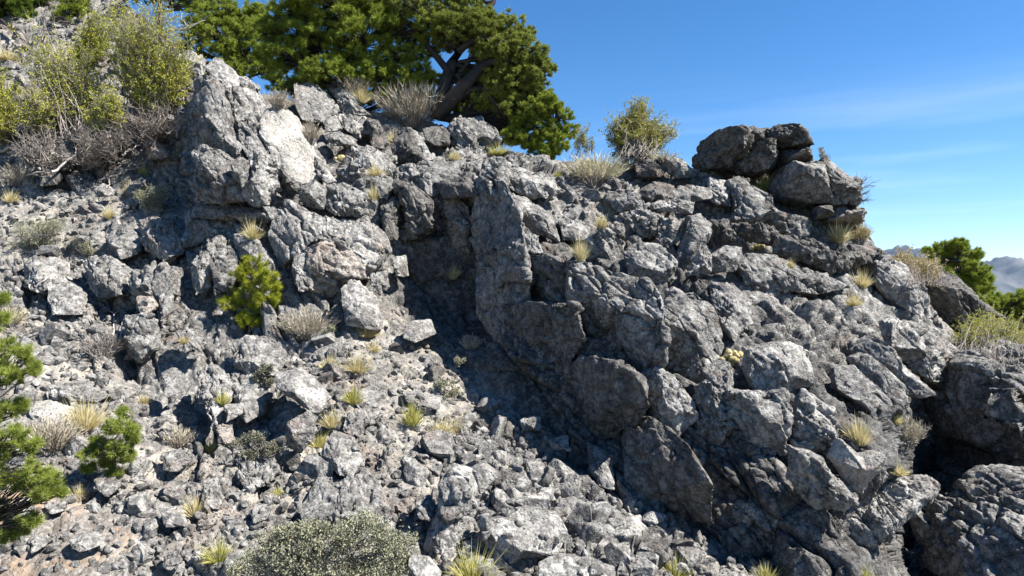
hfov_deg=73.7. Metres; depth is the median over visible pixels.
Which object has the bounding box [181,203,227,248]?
rock block
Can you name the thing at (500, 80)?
juniper tree
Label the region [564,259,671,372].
rock block
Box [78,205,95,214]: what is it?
loose stone
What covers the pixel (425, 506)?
boulder
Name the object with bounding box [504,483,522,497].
loose stone
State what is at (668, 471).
rock block
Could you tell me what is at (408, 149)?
boulder
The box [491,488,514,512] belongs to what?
loose stone
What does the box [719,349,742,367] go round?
cushion plant
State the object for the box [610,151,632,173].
dry brush
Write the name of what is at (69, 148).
rock block
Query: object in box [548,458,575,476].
loose stone
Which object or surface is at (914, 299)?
rock block
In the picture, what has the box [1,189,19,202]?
grass tuft
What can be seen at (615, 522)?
loose stone
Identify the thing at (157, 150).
boulder
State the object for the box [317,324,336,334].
sagebrush
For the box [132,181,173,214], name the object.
sagebrush
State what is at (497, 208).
rock block
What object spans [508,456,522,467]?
loose stone
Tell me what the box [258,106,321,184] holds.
rock block
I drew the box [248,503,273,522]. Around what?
stone
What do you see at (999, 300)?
pinyon pine
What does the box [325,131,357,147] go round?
boulder
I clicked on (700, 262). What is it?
rock block
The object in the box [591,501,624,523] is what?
loose stone
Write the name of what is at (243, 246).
rock block
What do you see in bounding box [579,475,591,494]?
loose stone
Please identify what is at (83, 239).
loose stone
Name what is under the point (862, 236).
dry brush
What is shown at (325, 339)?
loose stone
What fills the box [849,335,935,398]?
rock block
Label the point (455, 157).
grass tuft
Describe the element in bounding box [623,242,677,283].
rock block
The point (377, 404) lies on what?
loose stone
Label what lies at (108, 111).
leafy shrub
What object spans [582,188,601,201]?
loose stone
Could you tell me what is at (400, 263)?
stone
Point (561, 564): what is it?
boulder
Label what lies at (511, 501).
loose stone
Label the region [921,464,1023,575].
boulder
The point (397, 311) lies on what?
loose stone
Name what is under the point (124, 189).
grass tuft
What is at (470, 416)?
loose stone
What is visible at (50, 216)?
loose stone
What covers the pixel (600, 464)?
rock block
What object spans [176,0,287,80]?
pinyon pine
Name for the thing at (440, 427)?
grass tuft
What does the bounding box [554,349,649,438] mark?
rock block
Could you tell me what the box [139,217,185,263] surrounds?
rock block
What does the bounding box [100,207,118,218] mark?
grass tuft
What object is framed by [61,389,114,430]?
grass tuft
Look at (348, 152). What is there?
loose stone
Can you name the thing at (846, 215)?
rock block
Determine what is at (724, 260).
rock block
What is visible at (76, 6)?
pinyon pine
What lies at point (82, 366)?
loose stone
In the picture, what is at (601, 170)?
dry brush
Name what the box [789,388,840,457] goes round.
rock block
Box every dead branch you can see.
[0,2,77,41]
[26,128,142,176]
[35,267,52,286]
[95,161,148,186]
[109,306,134,338]
[147,10,211,33]
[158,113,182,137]
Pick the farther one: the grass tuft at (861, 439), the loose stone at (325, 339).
the loose stone at (325, 339)
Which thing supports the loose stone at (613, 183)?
on the hillside
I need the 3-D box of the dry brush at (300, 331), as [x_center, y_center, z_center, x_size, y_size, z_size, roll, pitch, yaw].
[-2.498,0.408,8.362,0.903,0.447,0.940,0,0,0]
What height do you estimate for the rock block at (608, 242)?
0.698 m
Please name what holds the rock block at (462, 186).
on the hillside
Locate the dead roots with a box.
[0,121,79,170]
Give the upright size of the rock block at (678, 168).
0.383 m
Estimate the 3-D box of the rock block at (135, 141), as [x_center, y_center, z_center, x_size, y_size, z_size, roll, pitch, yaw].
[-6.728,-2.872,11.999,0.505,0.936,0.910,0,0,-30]
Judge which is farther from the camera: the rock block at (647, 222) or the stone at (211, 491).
the rock block at (647, 222)
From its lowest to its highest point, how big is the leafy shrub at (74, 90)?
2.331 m
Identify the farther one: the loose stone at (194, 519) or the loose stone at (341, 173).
the loose stone at (341, 173)
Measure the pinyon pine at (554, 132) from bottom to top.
1.611 m
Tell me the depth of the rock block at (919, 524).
7.08 m
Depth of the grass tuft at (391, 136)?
11.72 m
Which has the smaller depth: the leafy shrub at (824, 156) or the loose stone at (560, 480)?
the loose stone at (560, 480)
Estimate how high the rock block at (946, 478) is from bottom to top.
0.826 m
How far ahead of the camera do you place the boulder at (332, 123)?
11.35 m
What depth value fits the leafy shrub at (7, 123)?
11.21 m
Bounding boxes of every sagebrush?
[6,216,70,252]
[64,234,96,258]
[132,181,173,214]
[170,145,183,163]
[223,431,285,460]
[223,503,420,575]
[251,363,275,388]
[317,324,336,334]
[432,354,466,399]
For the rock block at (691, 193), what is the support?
on the hillside
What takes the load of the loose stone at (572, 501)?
on the hillside
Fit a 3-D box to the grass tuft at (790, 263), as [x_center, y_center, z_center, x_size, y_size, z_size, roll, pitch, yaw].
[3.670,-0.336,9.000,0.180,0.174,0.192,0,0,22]
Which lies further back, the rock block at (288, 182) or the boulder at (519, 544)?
the rock block at (288, 182)
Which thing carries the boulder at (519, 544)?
on the hillside
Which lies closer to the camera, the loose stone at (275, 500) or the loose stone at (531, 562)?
the loose stone at (531, 562)
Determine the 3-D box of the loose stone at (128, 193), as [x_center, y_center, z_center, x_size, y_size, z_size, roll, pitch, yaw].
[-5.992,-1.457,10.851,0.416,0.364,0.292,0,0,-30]
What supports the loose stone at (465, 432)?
on the hillside
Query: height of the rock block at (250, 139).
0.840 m
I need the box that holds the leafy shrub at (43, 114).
[8,63,74,136]
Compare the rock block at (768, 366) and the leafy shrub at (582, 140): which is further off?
the leafy shrub at (582, 140)
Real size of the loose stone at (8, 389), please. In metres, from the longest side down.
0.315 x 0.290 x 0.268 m
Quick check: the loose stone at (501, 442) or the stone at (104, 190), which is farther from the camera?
the stone at (104, 190)
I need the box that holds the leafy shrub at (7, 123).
[0,63,37,142]
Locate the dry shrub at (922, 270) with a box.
[885,244,959,291]
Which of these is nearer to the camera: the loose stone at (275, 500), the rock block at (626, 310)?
the loose stone at (275, 500)
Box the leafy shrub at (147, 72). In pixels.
[88,0,213,128]
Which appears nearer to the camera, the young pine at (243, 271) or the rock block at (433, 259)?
the young pine at (243, 271)
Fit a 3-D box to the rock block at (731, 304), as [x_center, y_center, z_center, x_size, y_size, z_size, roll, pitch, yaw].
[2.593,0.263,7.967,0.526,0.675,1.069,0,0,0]
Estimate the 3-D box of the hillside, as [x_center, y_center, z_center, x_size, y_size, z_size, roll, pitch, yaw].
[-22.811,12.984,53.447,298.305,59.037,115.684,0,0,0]
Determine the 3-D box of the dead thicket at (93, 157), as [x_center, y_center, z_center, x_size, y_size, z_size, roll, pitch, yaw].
[-6.742,-2.289,11.047,0.766,0.823,1.302,0,0,-37]
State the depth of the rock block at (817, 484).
5.66 m
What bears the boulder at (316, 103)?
on the hillside
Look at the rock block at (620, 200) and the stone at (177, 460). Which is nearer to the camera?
the stone at (177, 460)
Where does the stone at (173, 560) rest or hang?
on the hillside
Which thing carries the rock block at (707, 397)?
on the hillside
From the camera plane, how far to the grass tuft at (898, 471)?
6.20 m
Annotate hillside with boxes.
[0,0,1023,575]
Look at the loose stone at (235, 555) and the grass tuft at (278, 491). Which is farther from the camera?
the grass tuft at (278, 491)
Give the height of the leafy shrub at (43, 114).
1.138 m
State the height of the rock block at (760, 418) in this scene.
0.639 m
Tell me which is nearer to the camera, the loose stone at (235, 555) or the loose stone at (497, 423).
the loose stone at (235, 555)
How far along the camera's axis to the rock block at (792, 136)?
10.54 m
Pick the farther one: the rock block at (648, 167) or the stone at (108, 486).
the rock block at (648, 167)
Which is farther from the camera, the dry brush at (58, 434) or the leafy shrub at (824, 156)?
the leafy shrub at (824, 156)
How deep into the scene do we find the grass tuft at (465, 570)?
5.00 m
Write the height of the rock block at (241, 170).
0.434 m
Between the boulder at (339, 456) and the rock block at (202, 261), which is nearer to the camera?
the boulder at (339, 456)
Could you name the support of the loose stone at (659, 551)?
on the hillside
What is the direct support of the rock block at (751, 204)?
on the hillside
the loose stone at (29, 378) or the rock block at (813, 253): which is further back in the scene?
the rock block at (813, 253)
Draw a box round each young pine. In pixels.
[72,405,142,476]
[215,252,284,334]
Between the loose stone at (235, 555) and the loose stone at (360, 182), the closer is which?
the loose stone at (235, 555)
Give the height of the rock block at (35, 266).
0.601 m
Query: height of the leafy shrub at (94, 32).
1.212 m
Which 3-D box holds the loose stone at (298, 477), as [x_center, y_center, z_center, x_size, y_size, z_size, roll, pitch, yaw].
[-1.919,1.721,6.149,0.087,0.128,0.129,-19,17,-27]
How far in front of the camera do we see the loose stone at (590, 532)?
5.67 m
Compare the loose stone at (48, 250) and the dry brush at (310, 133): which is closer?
the loose stone at (48, 250)
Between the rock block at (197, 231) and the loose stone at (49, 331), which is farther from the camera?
the rock block at (197, 231)
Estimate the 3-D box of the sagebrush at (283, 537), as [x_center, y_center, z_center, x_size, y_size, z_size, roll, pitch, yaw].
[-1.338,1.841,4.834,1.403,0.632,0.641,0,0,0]
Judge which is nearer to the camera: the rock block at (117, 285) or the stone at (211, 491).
the stone at (211, 491)
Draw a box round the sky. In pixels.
[119,0,1023,261]
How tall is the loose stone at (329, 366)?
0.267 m
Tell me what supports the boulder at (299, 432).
on the hillside
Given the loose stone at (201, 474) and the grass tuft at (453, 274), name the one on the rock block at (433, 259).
the grass tuft at (453, 274)
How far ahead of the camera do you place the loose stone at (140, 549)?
5.17 m
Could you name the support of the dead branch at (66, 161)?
on the hillside
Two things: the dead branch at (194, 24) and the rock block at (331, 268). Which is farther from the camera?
the dead branch at (194, 24)
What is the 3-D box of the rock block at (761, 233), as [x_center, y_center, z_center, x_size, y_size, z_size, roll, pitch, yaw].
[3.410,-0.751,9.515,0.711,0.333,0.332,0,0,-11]
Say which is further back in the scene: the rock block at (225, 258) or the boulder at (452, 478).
the rock block at (225, 258)
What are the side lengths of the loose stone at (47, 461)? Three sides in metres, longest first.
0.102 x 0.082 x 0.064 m
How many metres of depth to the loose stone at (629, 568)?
5.31 m
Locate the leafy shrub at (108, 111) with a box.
[78,75,134,138]
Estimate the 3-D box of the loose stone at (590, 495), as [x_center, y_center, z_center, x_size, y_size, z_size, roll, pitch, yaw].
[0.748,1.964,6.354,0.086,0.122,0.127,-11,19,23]
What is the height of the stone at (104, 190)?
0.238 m
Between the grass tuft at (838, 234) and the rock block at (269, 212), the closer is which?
the rock block at (269, 212)
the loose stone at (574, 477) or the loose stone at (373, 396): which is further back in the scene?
the loose stone at (373, 396)
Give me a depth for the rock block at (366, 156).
10.52 m
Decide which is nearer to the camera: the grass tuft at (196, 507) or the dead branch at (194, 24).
the grass tuft at (196, 507)
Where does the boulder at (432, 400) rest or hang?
on the hillside
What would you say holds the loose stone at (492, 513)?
on the hillside
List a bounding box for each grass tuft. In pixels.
[0,44,23,60]
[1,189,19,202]
[60,482,95,500]
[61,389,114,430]
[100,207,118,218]
[118,177,130,193]
[134,394,151,403]
[136,166,149,176]
[177,335,191,343]
[183,491,206,518]
[196,534,237,564]
[203,437,218,454]
[211,388,230,405]
[240,219,267,239]
[271,485,284,495]
[308,431,328,448]
[317,405,342,428]
[318,349,339,368]
[340,382,366,405]
[342,347,374,373]
[351,79,373,103]
[356,329,381,337]
[364,340,380,351]
[366,161,387,175]
[367,179,379,200]
[386,129,396,142]
[397,396,430,426]
[424,415,459,433]
[445,263,462,278]
[446,149,461,159]
[446,412,472,433]
[446,538,506,575]
[485,143,515,155]
[570,233,593,262]
[595,209,608,228]
[663,553,696,575]
[749,560,782,575]
[750,171,774,190]
[787,257,795,267]
[822,219,856,242]
[840,288,868,305]
[842,410,876,446]
[848,265,872,288]
[858,564,877,575]
[887,459,909,477]
[891,411,905,425]
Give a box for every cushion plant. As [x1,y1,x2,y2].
[333,154,344,161]
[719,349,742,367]
[750,243,765,250]
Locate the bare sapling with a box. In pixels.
[28,2,57,54]
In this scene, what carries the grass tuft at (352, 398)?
on the hillside
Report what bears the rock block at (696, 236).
on the hillside
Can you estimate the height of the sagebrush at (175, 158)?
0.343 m
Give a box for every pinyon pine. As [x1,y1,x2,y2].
[0,0,56,26]
[0,289,71,548]
[41,0,97,25]
[122,0,228,29]
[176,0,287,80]
[246,0,443,111]
[296,53,357,98]
[447,102,511,148]
[500,90,580,159]
[920,236,996,295]
[978,288,1023,335]
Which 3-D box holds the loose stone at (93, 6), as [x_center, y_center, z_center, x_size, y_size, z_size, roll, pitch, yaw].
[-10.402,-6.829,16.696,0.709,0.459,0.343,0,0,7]
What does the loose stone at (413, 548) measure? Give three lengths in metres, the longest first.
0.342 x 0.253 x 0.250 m
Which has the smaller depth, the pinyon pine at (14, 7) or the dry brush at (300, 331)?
the dry brush at (300, 331)
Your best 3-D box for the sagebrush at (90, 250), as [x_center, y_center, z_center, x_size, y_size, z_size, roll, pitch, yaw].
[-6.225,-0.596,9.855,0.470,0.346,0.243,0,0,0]
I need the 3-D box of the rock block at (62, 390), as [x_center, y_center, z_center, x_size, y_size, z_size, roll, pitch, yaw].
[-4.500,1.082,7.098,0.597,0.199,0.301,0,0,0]
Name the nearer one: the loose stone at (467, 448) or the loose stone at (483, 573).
the loose stone at (483, 573)
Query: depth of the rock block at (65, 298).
8.78 m
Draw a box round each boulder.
[143,140,169,160]
[159,367,184,397]
[231,335,286,375]
[275,366,330,413]
[284,410,317,453]
[294,81,340,123]
[299,467,390,526]
[320,432,362,475]
[323,115,342,131]
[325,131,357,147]
[326,81,372,116]
[338,114,368,139]
[341,279,383,330]
[343,411,369,436]
[366,117,386,149]
[369,270,389,295]
[392,127,425,163]
[402,391,441,410]
[403,319,435,342]
[408,552,441,575]
[414,495,436,521]
[423,126,450,147]
[423,463,479,553]
[446,115,501,151]
[478,505,567,563]
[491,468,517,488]
[520,415,540,431]
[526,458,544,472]
[538,553,615,575]
[549,435,571,451]
[765,160,833,208]
[813,159,862,207]
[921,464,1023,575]
[922,339,1023,459]
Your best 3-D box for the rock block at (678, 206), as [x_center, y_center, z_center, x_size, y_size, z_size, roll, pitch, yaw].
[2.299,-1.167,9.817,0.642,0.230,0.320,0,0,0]
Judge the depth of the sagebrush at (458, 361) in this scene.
7.86 m
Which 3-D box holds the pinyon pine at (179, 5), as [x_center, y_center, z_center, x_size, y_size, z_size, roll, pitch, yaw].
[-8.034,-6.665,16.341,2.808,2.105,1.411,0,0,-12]
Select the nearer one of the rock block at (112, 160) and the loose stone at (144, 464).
the loose stone at (144, 464)
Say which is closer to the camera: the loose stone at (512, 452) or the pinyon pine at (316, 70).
the loose stone at (512, 452)
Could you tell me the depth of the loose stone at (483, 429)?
7.30 m
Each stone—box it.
[0,60,15,71]
[0,380,16,396]
[6,91,24,105]
[10,448,26,459]
[11,390,35,415]
[12,74,36,90]
[12,495,34,511]
[17,45,29,51]
[19,336,32,346]
[20,528,36,544]
[22,374,34,383]
[30,532,54,553]
[34,202,44,209]
[34,466,61,486]
[35,445,47,454]
[36,245,61,256]
[38,322,70,345]
[42,457,52,465]
[44,500,67,513]
[46,214,55,220]
[50,336,66,350]
[64,436,87,455]
[68,530,103,552]
[71,235,88,250]
[76,361,88,371]
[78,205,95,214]
[85,2,98,12]
[85,326,105,334]
[86,501,100,513]
[89,202,105,211]
[93,183,115,196]
[94,476,120,496]
[104,359,113,369]
[106,390,120,400]
[111,223,120,229]
[112,216,121,225]
[116,81,122,90]
[121,184,148,198]
[122,497,127,505]
[127,491,151,515]
[128,456,156,475]
[130,543,146,565]
[143,518,161,539]
[153,555,163,560]
[153,560,177,575]
[158,505,186,527]
[159,481,200,501]
[160,410,175,423]
[162,448,190,471]
[163,481,184,505]
[163,550,182,570]
[170,530,181,540]
[191,492,201,503]
[192,510,205,521]
[198,471,205,479]
[201,477,221,508]
[216,423,235,444]
[220,550,248,575]
[224,403,242,421]
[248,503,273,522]
[269,497,280,504]
[280,450,300,473]
[293,472,303,483]
[303,453,332,478]
[311,327,336,346]
[318,371,332,383]
[319,362,343,381]
[327,348,336,358]
[335,168,350,179]
[342,155,353,164]
[344,149,350,155]
[344,161,350,171]
[346,172,361,183]
[348,550,367,569]
[349,161,358,171]
[355,177,365,187]
[355,388,386,411]
[355,401,365,408]
[366,399,383,408]
[370,199,378,210]
[381,478,387,485]
[383,438,395,445]
[383,550,408,575]
[385,143,393,149]
[385,169,392,176]
[389,342,403,353]
[392,255,408,276]
[392,307,400,315]
[394,505,402,511]
[399,538,420,554]
[402,455,408,465]
[403,458,428,486]
[405,424,420,431]
[420,410,430,414]
[420,429,456,460]
[428,360,436,366]
[428,365,446,380]
[447,450,456,463]
[448,372,456,377]
[449,412,479,429]
[453,410,460,415]
[458,393,466,400]
[460,531,478,542]
[461,435,468,442]
[462,426,470,435]
[462,445,473,451]
[464,532,488,552]
[466,460,491,466]
[470,461,498,500]
[471,419,488,430]
[471,437,483,444]
[475,424,490,434]
[476,397,504,413]
[477,440,498,457]
[479,566,489,575]
[485,509,497,516]
[486,547,515,575]
[488,415,506,436]
[491,435,506,451]
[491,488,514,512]
[492,450,508,466]
[503,421,514,437]
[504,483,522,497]
[506,495,519,506]
[507,450,515,455]
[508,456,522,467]
[513,558,538,575]
[514,472,532,492]
[515,497,528,506]
[527,492,549,508]
[535,487,555,494]
[540,466,554,486]
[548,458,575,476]
[551,507,567,518]
[552,474,561,482]
[553,483,579,498]
[557,182,578,202]
[557,498,571,515]
[562,472,581,490]
[562,496,581,509]
[565,502,591,531]
[568,176,578,184]
[573,520,603,544]
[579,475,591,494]
[579,492,585,501]
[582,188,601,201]
[587,170,597,185]
[587,492,593,500]
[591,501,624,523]
[593,535,618,558]
[599,175,620,190]
[600,182,610,191]
[602,523,628,543]
[603,542,630,568]
[607,517,626,527]
[609,511,627,518]
[613,514,647,542]
[622,497,637,511]
[624,527,639,548]
[624,562,633,575]
[632,558,658,575]
[634,536,667,552]
[635,501,643,509]
[635,531,670,568]
[636,547,658,565]
[642,510,666,525]
[652,528,664,537]
[667,549,672,556]
[669,562,689,575]
[671,538,693,546]
[672,546,706,569]
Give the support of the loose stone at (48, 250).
on the hillside
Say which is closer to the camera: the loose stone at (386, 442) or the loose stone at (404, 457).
the loose stone at (404, 457)
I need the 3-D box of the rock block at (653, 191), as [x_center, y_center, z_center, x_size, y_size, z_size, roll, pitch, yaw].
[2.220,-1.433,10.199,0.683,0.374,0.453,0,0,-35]
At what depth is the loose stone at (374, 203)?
9.71 m
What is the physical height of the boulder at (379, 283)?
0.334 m
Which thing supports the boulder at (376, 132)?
on the hillside
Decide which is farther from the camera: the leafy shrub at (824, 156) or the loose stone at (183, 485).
the leafy shrub at (824, 156)
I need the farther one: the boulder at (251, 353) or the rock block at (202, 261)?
the rock block at (202, 261)
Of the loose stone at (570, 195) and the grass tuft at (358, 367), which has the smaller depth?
the grass tuft at (358, 367)
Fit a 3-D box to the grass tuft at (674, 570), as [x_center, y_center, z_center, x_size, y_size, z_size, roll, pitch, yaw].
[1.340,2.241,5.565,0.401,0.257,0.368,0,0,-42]
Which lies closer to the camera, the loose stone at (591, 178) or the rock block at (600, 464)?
the rock block at (600, 464)
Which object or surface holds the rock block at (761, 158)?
on the boulder at (797, 184)
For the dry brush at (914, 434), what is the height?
0.354 m
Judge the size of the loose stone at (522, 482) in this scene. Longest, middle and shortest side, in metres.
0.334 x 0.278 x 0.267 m
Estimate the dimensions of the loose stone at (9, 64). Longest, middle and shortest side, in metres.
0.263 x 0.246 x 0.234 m
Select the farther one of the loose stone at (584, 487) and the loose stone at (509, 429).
the loose stone at (509, 429)
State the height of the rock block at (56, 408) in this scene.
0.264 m
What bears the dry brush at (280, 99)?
on the rock block at (287, 144)
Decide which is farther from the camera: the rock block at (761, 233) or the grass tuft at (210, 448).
the rock block at (761, 233)
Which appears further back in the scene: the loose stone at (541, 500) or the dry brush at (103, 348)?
the dry brush at (103, 348)
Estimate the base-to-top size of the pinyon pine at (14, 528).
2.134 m
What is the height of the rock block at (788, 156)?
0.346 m
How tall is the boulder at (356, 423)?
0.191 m
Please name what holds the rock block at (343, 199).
on the hillside
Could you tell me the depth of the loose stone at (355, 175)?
10.09 m
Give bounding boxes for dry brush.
[0,162,38,186]
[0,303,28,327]
[14,411,87,455]
[71,332,127,356]
[158,426,195,449]
[263,87,298,110]
[272,305,343,339]
[299,118,321,145]
[333,76,373,94]
[369,79,453,127]
[459,332,484,349]
[555,149,637,185]
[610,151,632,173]
[646,148,681,162]
[847,222,875,244]
[900,415,931,447]
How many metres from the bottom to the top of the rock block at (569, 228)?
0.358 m
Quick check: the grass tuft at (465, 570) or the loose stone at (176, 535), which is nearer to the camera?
the grass tuft at (465, 570)
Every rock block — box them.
[23,255,71,294]
[29,399,70,424]
[32,144,62,186]
[46,381,110,401]
[47,282,88,314]
[55,127,81,171]
[82,254,132,298]
[83,120,119,162]
[104,224,143,258]
[118,103,144,146]
[123,312,160,363]
[128,260,184,312]
[136,296,157,313]
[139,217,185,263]
[159,288,175,317]
[173,50,206,80]
[176,328,206,352]
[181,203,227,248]
[190,204,271,224]
[190,247,213,294]
[191,74,247,159]
[191,144,246,203]
[191,246,213,297]
[196,364,232,425]
[201,57,265,129]
[205,234,240,295]
[230,157,250,187]
[230,370,277,422]
[231,229,282,283]
[235,456,280,488]
[238,112,270,156]
[241,151,281,207]
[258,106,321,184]
[263,206,275,220]
[268,199,391,271]
[280,168,302,194]
[292,250,313,291]
[298,180,326,209]
[303,240,374,297]
[314,155,336,183]
[325,182,370,219]
[351,145,396,171]
[366,174,397,200]
[380,196,402,240]
[392,180,436,242]
[394,159,462,197]
[407,235,470,310]
[413,130,432,160]
[434,171,478,200]
[441,199,472,253]
[469,179,544,371]
[475,156,509,190]
[494,224,542,288]
[500,300,586,373]
[507,163,564,199]
[511,193,559,241]
[530,252,577,303]
[541,242,575,261]
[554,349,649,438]
[558,217,590,240]
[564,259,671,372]
[583,221,625,262]
[587,442,614,489]
[602,189,650,212]
[613,208,663,238]
[621,414,713,522]
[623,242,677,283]
[632,153,667,178]
[637,181,674,201]
[641,365,698,436]
[650,199,694,213]
[655,215,684,247]
[658,157,696,178]
[659,217,681,248]
[663,287,724,383]
[673,184,712,201]
[676,213,711,273]
[685,249,711,277]
[691,124,766,173]
[692,381,738,446]
[699,360,733,420]
[707,176,730,206]
[707,218,737,251]
[707,282,752,342]
[709,245,743,274]
[724,387,793,455]
[725,176,811,235]
[727,138,778,179]
[727,495,788,551]
[731,222,778,245]
[734,253,850,297]
[741,340,815,391]
[765,123,814,149]
[771,233,840,273]
[775,146,812,168]
[785,444,858,510]
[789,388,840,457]
[812,205,834,218]
[823,206,866,223]
[826,438,885,493]
[830,365,894,419]
[835,250,872,272]
[847,244,885,263]
[847,352,906,405]
[848,474,940,548]
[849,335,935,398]
[867,254,934,321]
[878,318,958,383]
[903,520,936,575]
[909,510,929,547]
[921,467,968,513]
[923,272,1005,336]
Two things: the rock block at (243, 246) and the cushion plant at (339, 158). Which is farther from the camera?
the cushion plant at (339, 158)
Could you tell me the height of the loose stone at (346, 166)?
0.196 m
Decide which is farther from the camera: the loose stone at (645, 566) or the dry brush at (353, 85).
the dry brush at (353, 85)
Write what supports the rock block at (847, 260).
on the hillside
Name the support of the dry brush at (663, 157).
on the rock block at (678, 168)
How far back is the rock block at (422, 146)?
11.04 m
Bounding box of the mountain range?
[884,245,1023,308]
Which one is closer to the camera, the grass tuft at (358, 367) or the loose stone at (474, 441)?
the loose stone at (474, 441)
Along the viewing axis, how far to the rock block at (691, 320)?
7.41 m
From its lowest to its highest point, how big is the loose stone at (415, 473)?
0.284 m
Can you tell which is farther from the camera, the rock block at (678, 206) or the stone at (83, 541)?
the rock block at (678, 206)
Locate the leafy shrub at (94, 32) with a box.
[65,0,125,65]
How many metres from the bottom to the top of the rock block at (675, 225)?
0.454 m
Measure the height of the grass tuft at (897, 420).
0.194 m
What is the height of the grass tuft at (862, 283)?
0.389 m
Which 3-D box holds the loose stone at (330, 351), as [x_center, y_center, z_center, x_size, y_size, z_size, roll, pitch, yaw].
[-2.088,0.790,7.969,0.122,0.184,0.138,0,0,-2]
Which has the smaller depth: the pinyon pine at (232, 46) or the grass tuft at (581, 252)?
the grass tuft at (581, 252)
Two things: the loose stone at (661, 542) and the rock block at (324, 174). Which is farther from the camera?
the rock block at (324, 174)
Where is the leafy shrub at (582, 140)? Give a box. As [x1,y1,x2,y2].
[567,122,594,160]
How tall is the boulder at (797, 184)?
0.782 m
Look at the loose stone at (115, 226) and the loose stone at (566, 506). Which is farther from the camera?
the loose stone at (115, 226)
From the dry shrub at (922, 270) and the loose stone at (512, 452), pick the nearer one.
the loose stone at (512, 452)
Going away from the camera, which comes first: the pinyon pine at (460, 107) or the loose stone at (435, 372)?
the loose stone at (435, 372)
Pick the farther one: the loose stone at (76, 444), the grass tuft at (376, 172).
the grass tuft at (376, 172)
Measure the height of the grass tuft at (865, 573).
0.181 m
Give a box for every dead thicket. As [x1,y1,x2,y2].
[5,120,69,165]
[67,118,122,170]
[102,107,142,154]
[112,87,193,144]
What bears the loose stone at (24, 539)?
on the hillside
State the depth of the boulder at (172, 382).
7.22 m
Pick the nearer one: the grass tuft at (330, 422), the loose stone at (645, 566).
the loose stone at (645, 566)
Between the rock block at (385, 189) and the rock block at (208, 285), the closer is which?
the rock block at (208, 285)
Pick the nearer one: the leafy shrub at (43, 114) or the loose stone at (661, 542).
the loose stone at (661, 542)
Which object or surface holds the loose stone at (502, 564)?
on the hillside
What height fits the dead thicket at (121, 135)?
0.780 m
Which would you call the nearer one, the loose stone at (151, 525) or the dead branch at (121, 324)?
the loose stone at (151, 525)
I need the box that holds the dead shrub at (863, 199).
[848,172,877,208]
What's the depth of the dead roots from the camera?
11.73 m
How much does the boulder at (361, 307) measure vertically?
0.631 m
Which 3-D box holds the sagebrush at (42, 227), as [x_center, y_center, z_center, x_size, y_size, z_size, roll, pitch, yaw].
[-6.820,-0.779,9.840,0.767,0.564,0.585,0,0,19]
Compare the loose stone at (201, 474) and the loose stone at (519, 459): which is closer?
the loose stone at (201, 474)
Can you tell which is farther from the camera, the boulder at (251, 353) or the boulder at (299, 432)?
the boulder at (251, 353)
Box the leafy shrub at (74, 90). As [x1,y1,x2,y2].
[1,8,117,143]
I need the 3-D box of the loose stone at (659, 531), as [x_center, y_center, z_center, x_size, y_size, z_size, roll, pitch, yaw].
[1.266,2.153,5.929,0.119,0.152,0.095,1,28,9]
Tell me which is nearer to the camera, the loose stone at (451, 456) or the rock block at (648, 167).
the loose stone at (451, 456)
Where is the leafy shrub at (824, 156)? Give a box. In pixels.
[817,147,830,166]
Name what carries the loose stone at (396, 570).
on the hillside
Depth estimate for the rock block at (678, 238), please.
9.12 m
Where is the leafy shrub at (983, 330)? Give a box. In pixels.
[948,295,1023,368]
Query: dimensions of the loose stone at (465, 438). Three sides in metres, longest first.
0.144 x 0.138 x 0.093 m
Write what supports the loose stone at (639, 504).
on the hillside
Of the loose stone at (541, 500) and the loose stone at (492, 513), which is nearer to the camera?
the loose stone at (492, 513)
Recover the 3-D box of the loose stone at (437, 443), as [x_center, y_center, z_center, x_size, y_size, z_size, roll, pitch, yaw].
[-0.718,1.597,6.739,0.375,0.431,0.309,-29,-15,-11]
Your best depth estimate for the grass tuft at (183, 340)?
7.78 m
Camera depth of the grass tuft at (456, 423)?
7.29 m
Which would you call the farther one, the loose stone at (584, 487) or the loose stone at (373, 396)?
the loose stone at (373, 396)
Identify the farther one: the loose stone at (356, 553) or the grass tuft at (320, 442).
the grass tuft at (320, 442)
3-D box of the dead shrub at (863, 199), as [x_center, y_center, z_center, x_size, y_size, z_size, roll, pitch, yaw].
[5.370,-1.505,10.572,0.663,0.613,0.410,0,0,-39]
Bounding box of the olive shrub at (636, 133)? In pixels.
[598,94,683,161]
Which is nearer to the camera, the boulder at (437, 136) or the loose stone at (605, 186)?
the loose stone at (605, 186)
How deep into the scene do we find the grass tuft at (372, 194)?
9.76 m
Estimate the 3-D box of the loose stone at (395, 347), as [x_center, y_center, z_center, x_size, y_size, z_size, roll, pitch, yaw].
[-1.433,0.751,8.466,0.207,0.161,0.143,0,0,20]
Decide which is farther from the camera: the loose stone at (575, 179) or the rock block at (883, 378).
the loose stone at (575, 179)
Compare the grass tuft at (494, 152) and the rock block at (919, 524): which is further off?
the grass tuft at (494, 152)
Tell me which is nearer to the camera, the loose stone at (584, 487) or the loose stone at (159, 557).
the loose stone at (159, 557)
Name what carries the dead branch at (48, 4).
on the hillside
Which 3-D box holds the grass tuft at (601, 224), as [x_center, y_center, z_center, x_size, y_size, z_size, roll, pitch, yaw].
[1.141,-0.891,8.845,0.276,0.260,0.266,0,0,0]

